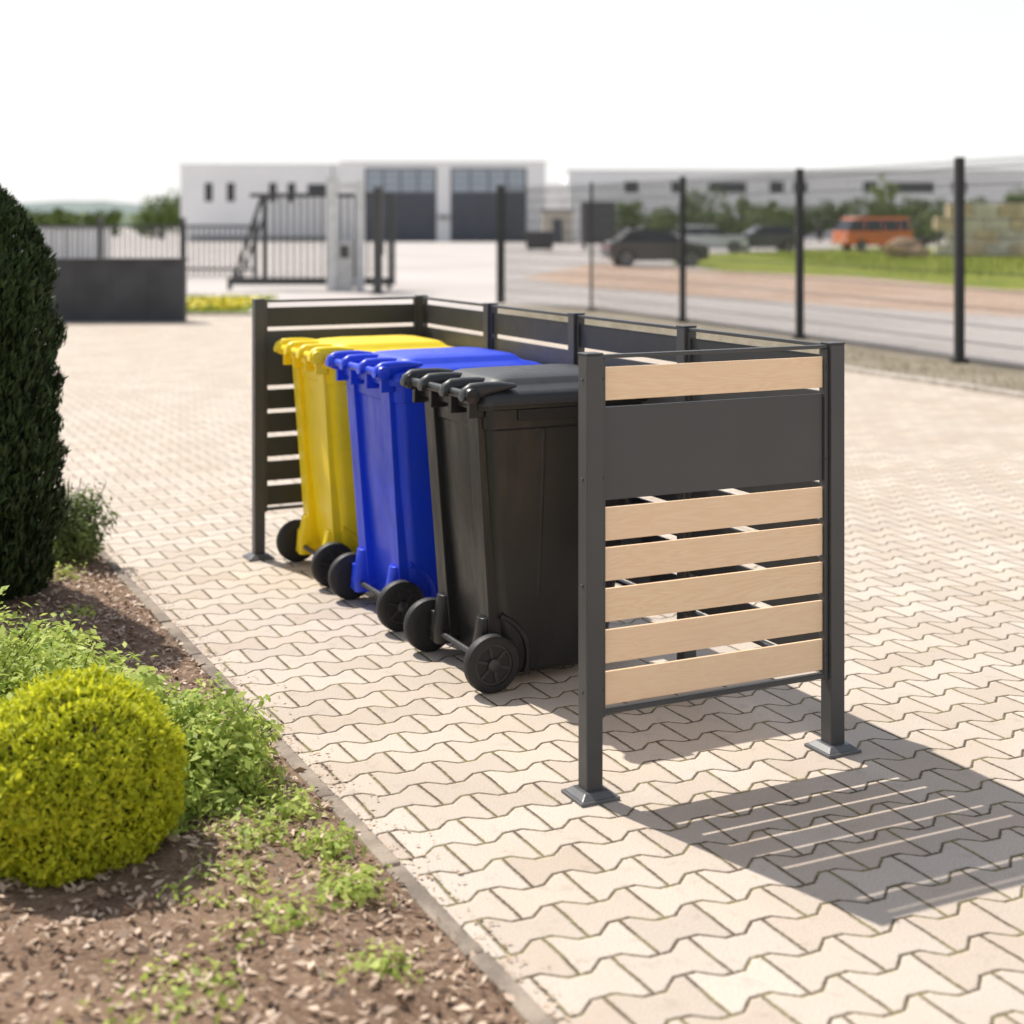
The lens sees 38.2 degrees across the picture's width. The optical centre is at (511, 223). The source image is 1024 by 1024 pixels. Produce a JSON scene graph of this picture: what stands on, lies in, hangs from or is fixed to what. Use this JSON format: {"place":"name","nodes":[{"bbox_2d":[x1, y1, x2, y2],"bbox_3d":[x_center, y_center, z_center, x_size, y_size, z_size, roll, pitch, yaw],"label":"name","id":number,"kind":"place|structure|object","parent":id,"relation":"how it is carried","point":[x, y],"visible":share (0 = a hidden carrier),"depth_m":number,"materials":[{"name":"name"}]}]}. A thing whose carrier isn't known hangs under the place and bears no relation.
{"place":"outdoors","nodes":[
{"label":"outdoors","id":0,"kind":"place"},
{"bbox_2d":[13,227,113,257],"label":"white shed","id":1,"kind":"structure","parent":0,"point":[72,241],"depth_m":55.00,"materials":[{"name":"white"}]},
{"bbox_2d":[28,212,164,227],"bbox_3d":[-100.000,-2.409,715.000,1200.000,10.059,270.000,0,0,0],"label":"wooded ridge","id":2,"kind":"structure","parent":0,"point":[127,218],"depth_m":651.42,"materials":[{"name":"green plant"}]},
{"bbox_2d":[19,201,175,212],"bbox_3d":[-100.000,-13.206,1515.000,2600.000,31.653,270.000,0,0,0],"label":"hills","id":3,"kind":"structure","parent":0,"point":[84,206],"depth_m":1469.53,"materials":[{"name":"green plant"}]},
{"bbox_2d":[187,297,251,312],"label":"lawn","id":4,"kind":"structure","parent":0,"point":[245,310],"depth_m":27.51,"materials":[{"name":"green plant"}]},
{"bbox_2d":[187,295,267,308],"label":"dandelions","id":5,"kind":"object","parent":4,"relation":"on","point":[217,302],"visible":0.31,"depth_m":28.26,"materials":[{"name":"yellow plant"}]},
{"bbox_2d":[187,292,277,312],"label":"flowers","id":6,"kind":"object","parent":4,"relation":"on","point":[224,310],"visible":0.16,"depth_m":28.42,"materials":[{"name":"plant"}]},
{"bbox_2d":[179,161,546,241],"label":"white warehouse","id":7,"kind":"structure","parent":0,"point":[445,201],"depth_m":133.00,"materials":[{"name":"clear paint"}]},
{"bbox_2d":[192,183,325,240],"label":"windows","id":8,"kind":"structure","parent":7,"relation":"in","point":[312,188],"depth_m":133.94,"materials":[{"name":"grey glass"}]},
{"bbox_2d":[365,168,526,241],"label":"sectional doors","id":9,"kind":"structure","parent":7,"relation":"in","point":[473,190],"depth_m":132.87,"materials":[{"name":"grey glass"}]},
{"bbox_2d":[0,0,1023,204],"label":"sky","id":10,"kind":"structure","parent":0,"point":[101,100],"materials":[{"name":"white"}]},
{"bbox_2d":[110,228,1022,365],"bbox_3d":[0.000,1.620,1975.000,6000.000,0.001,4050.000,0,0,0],"label":"ground","id":11,"kind":"structure","parent":0,"point":[463,271],"depth_m":36.36,"materials":[{"name":"concrete"}]},
{"bbox_2d":[25,206,122,236],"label":"shrub belt","id":12,"kind":"object","parent":11,"relation":"on","point":[57,216],"visible":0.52,"depth_m":164.13,"materials":[{"name":"green plant"}]},
{"bbox_2d":[22,218,257,276],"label":"railing fence","id":13,"kind":"object","parent":11,"relation":"on","point":[182,226],"visible":0.56,"depth_m":44.98,"materials":[{"name":"metal"}]},
{"bbox_2d":[130,189,180,238],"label":"tree group","id":14,"kind":"object","parent":11,"relation":"on","point":[171,212],"visible":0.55,"depth_m":149.77,"materials":[{"name":"green plant"}]},
{"bbox_2d":[0,543,591,1023],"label":"planting bed","id":15,"kind":"object","parent":11,"relation":"on","point":[60,945],"visible":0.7,"depth_m":3.29,"materials":[{"name":"soil"}]},
{"bbox_2d":[0,183,72,604],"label":"columnar conifer","id":16,"kind":"object","parent":15,"relation":"on","point":[32,337],"visible":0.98,"depth_m":6.14,"materials":[{"name":"green plant"}]},
{"bbox_2d":[26,626,73,655],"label":"weed clump","id":17,"kind":"object","parent":15,"relation":"on","point":[46,635],"visible":0.04,"depth_m":5.46,"materials":[{"name":"green plant"}]},
{"bbox_2d":[52,560,91,581],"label":"weed clump","id":18,"kind":"object","parent":15,"relation":"on","point":[65,570],"visible":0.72,"depth_m":6.54,"materials":[{"name":"green plant"}]},
{"bbox_2d":[51,604,100,616],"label":"weed clump","id":19,"kind":"object","parent":15,"relation":"on","point":[86,608],"visible":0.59,"depth_m":5.90,"materials":[{"name":"green plant"}]},
{"bbox_2d":[38,478,119,564],"bbox_3d":[-2.089,1.454,6.950,0.465,0.522,0.486,0,0,0],"label":"shrub","id":20,"kind":"object","parent":15,"relation":"on","point":[75,541],"visible":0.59,"depth_m":6.89,"materials":[{"name":"green plant"}]},
{"bbox_2d":[55,1000,128,1023],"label":"weed clump","id":21,"kind":"object","parent":15,"relation":"on","point":[82,1002],"visible":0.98,"depth_m":2.90,"materials":[{"name":"green plant"}]},
{"bbox_2d":[0,662,189,887],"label":"golden ball shrub","id":22,"kind":"object","parent":15,"relation":"on","point":[88,783],"visible":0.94,"depth_m":3.55,"materials":[{"name":"yellow plant"}]},
{"bbox_2d":[0,585,290,877],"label":"ground cover shrub","id":23,"kind":"object","parent":15,"relation":"on","point":[231,761],"visible":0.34,"depth_m":4.18,"materials":[{"name":"green plant"}]},
{"bbox_2d":[103,938,261,1023],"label":"weed clump","id":24,"kind":"object","parent":15,"relation":"on","point":[179,991],"visible":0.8,"depth_m":2.96,"materials":[{"name":"green plant"}]},
{"bbox_2d":[156,845,273,905],"bbox_3d":[-0.715,1.560,3.515,0.296,0.104,0.341,0,0,-26],"label":"weed clump","id":25,"kind":"object","parent":15,"relation":"on","point":[242,879],"visible":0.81,"depth_m":3.49,"materials":[{"name":"green plant"}]},
{"bbox_2d":[178,794,261,831],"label":"weed clump","id":26,"kind":"object","parent":15,"relation":"on","point":[227,807],"visible":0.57,"depth_m":3.89,"materials":[{"name":"green plant"}]},
{"bbox_2d":[180,805,308,859],"bbox_3d":[-0.703,1.549,3.766,0.316,0.108,0.393,0,0,-26],"label":"weed clump","id":27,"kind":"object","parent":15,"relation":"on","point":[248,830],"visible":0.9,"depth_m":3.73,"materials":[{"name":"green plant"}]},
{"bbox_2d":[185,872,324,950],"bbox_3d":[-0.572,1.554,3.314,0.325,0.110,0.314,0,0,-26],"label":"weed clump","id":28,"kind":"object","parent":15,"relation":"on","point":[290,911],"visible":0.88,"depth_m":3.29,"materials":[{"name":"green plant"}]},
{"bbox_2d":[235,783,334,833],"bbox_3d":[-0.634,1.562,3.973,0.265,0.092,0.295,0,0,-26],"label":"weed clump","id":29,"kind":"object","parent":15,"relation":"on","point":[290,806],"visible":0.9,"depth_m":3.94,"materials":[{"name":"green plant"}]},
{"bbox_2d":[281,821,366,873],"bbox_3d":[-0.466,1.558,3.714,0.205,0.081,0.254,0,0,-26],"label":"weed clump","id":30,"kind":"object","parent":15,"relation":"on","point":[331,847],"visible":1,"depth_m":3.71,"materials":[{"name":"green plant"}]},
{"bbox_2d":[293,859,396,914],"bbox_3d":[-0.406,1.559,3.488,0.251,0.089,0.267,0,0,-26],"label":"weed clump","id":31,"kind":"object","parent":15,"relation":"on","point":[363,893],"visible":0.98,"depth_m":3.46,"materials":[{"name":"green plant"}]},
{"bbox_2d":[323,937,423,989],"bbox_3d":[-0.296,1.565,3.103,0.221,0.089,0.255,0,0,-39],"label":"weed clump","id":32,"kind":"object","parent":15,"relation":"on","point":[374,965],"visible":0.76,"depth_m":3.10,"materials":[{"name":"green plant"}]},
{"bbox_2d":[227,193,394,289],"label":"sliding gate","id":33,"kind":"structure","parent":11,"relation":"on","point":[388,281],"depth_m":36.14,"materials":[{"name":"metal"}]},
{"bbox_2d":[326,176,364,291],"bbox_3d":[-4.000,0.245,35.470,0.900,2.750,0.460,0,0,0],"label":"gate pillar","id":34,"kind":"object","parent":11,"relation":"on","point":[339,266],"visible":1,"depth_m":35.50,"materials":[{"name":"metal"}]},
{"bbox_2d":[370,187,384,293],"bbox_3d":[-3.070,0.395,33.900,0.320,2.450,0.320,0,0,0],"label":"gate post","id":35,"kind":"object","parent":11,"relation":"on","point":[378,248],"visible":1,"depth_m":33.80,"materials":[{"name":"metal"}]},
{"bbox_2d":[37,316,1023,1023],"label":"paved yard","id":36,"kind":"structure","parent":11,"relation":"on","point":[741,858],"depth_m":4.62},
{"bbox_2d":[33,258,187,321],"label":"wall","id":37,"kind":"structure","parent":36,"relation":"on","point":[120,290],"depth_m":24.34,"materials":[{"name":"concrete"}]},
{"bbox_2d":[273,335,451,587],"bbox_3d":[-0.660,1.073,6.945,0.777,1.085,0.618,0,0,-25],"label":"wheelie bin","id":38,"kind":"object","parent":36,"relation":"on","point":[323,531],"visible":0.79,"depth_m":6.74,"materials":[{"name":"plastic"}]},
{"bbox_2d":[325,347,540,631],"bbox_3d":[-0.321,1.073,6.248,0.777,1.085,0.618,0,0,-27],"label":"wheelie bin","id":39,"kind":"object","parent":36,"relation":"on","point":[391,564],"visible":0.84,"depth_m":5.99,"materials":[{"name":"plastic"}]},
{"bbox_2d":[400,364,647,693],"bbox_3d":[0.056,1.073,5.471,0.777,1.085,0.618,0,0,-26],"label":"wheelie bin","id":40,"kind":"object","parent":36,"relation":"on","point":[501,610],"visible":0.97,"depth_m":5.22,"materials":[{"name":"plastic"}]},
{"bbox_2d":[243,295,861,806],"bbox_3d":[-0.120,0.990,5.851,0.973,1.252,3.433,0,0,-26],"label":"bin enclosure","id":41,"kind":"object","parent":36,"relation":"on","point":[699,429],"visible":0.83,"depth_m":4.42,"materials":[{"name":"metal"}]},
{"bbox_2d":[526,231,553,250],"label":"waste container","id":42,"kind":"object","parent":11,"relation":"on","point":[542,240],"visible":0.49,"depth_m":85.97,"materials":[{"name":"grey metal"}]},
{"bbox_2d":[541,210,573,243],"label":"side shed","id":43,"kind":"structure","parent":11,"relation":"on","point":[556,223],"depth_m":120.00,"materials":[{"name":"grey metal"}]},
{"bbox_2d":[581,202,613,249],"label":"box trailer","id":44,"kind":"object","parent":11,"relation":"on","point":[602,223],"visible":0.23,"depth_m":89.97,"materials":[{"name":"metal"}]},
{"bbox_2d":[187,313,1023,398],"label":"yard kerb","id":45,"kind":"structure","parent":11,"relation":"on","point":[970,387],"depth_m":14.97,"materials":[{"name":"concrete"}]},
{"bbox_2d":[602,228,707,266],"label":"parked car","id":46,"kind":"object","parent":11,"relation":"on","point":[631,247],"visible":0.58,"depth_m":55.69,"materials":[{"name":"paint"}]},
{"bbox_2d":[671,225,703,241],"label":"parked car","id":47,"kind":"object","parent":11,"relation":"on","point":[678,228],"visible":0.05,"depth_m":107.35,"materials":[{"name":"paint"}]},
{"bbox_2d":[674,226,747,252],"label":"parked car","id":48,"kind":"object","parent":11,"relation":"on","point":[714,238],"visible":0.33,"depth_m":81.14,"materials":[{"name":"paint"}]},
{"bbox_2d":[498,305,1023,391],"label":"gravel verge","id":49,"kind":"structure","parent":11,"relation":"on","point":[916,366],"depth_m":18.55,"materials":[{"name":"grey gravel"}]},
{"bbox_2d":[496,156,1023,368],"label":"wire fence","id":50,"kind":"object","parent":49,"relation":"on","point":[958,254],"visible":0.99,"depth_m":20.70,"materials":[{"name":"black metal"}]},
{"bbox_2d":[736,225,794,251],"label":"parked car","id":51,"kind":"object","parent":11,"relation":"on","point":[772,237],"visible":0.38,"depth_m":85.24,"materials":[{"name":"paint"}]},
{"bbox_2d":[523,263,1022,316],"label":"dirt patch","id":52,"kind":"object","parent":11,"relation":"on","point":[831,290],"visible":0.5,"depth_m":36.83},
{"bbox_2d":[616,185,1022,241],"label":"hedge row","id":53,"kind":"object","parent":11,"relation":"on","point":[831,216],"visible":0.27,"depth_m":131.33,"materials":[{"name":"green plant"}]},
{"bbox_2d":[650,202,1013,246],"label":"shrub group","id":54,"kind":"object","parent":11,"relation":"on","point":[916,228],"visible":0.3,"depth_m":110.01,"materials":[{"name":"green plant"}]},
{"bbox_2d":[545,171,1022,238],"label":"walls","id":55,"kind":"structure","parent":0,"point":[587,177],"depth_m":158.00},
{"bbox_2d":[561,170,1022,176],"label":"roof edge","id":56,"kind":"object","parent":55,"relation":"on","point":[757,170],"visible":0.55,"depth_m":157.85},
{"bbox_2d":[626,182,966,226],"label":"windows","id":57,"kind":"structure","parent":55,"relation":"attached to","point":[865,185],"depth_m":157.95,"materials":[{"name":"grey glass"}]},
{"bbox_2d":[671,247,1022,289],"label":"meadow","id":58,"kind":"structure","parent":0,"point":[831,271],"depth_m":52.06,"materials":[{"name":"green plant"}]},
{"bbox_2d":[831,217,911,249],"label":"camper van","id":59,"kind":"object","parent":58,"relation":"on","point":[864,233],"visible":0.55,"depth_m":89.16,"materials":[{"name":"paint"}]},
{"bbox_2d":[866,172,900,212],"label":"young tree","id":60,"kind":"object","parent":58,"relation":"on","point":[881,192],"visible":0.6,"depth_m":97.92,"materials":[{"name":"green plant"}]},
{"bbox_2d":[882,237,928,258],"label":"boulder","id":61,"kind":"object","parent":58,"relation":"on","point":[901,246],"visible":0.49,"depth_m":68.47,"materials":[{"name":"stone"}]},
{"bbox_2d":[933,204,1022,256],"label":"blocks","id":62,"kind":"structure","parent":58,"relation":"on","point":[988,229],"depth_m":71.83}
]}

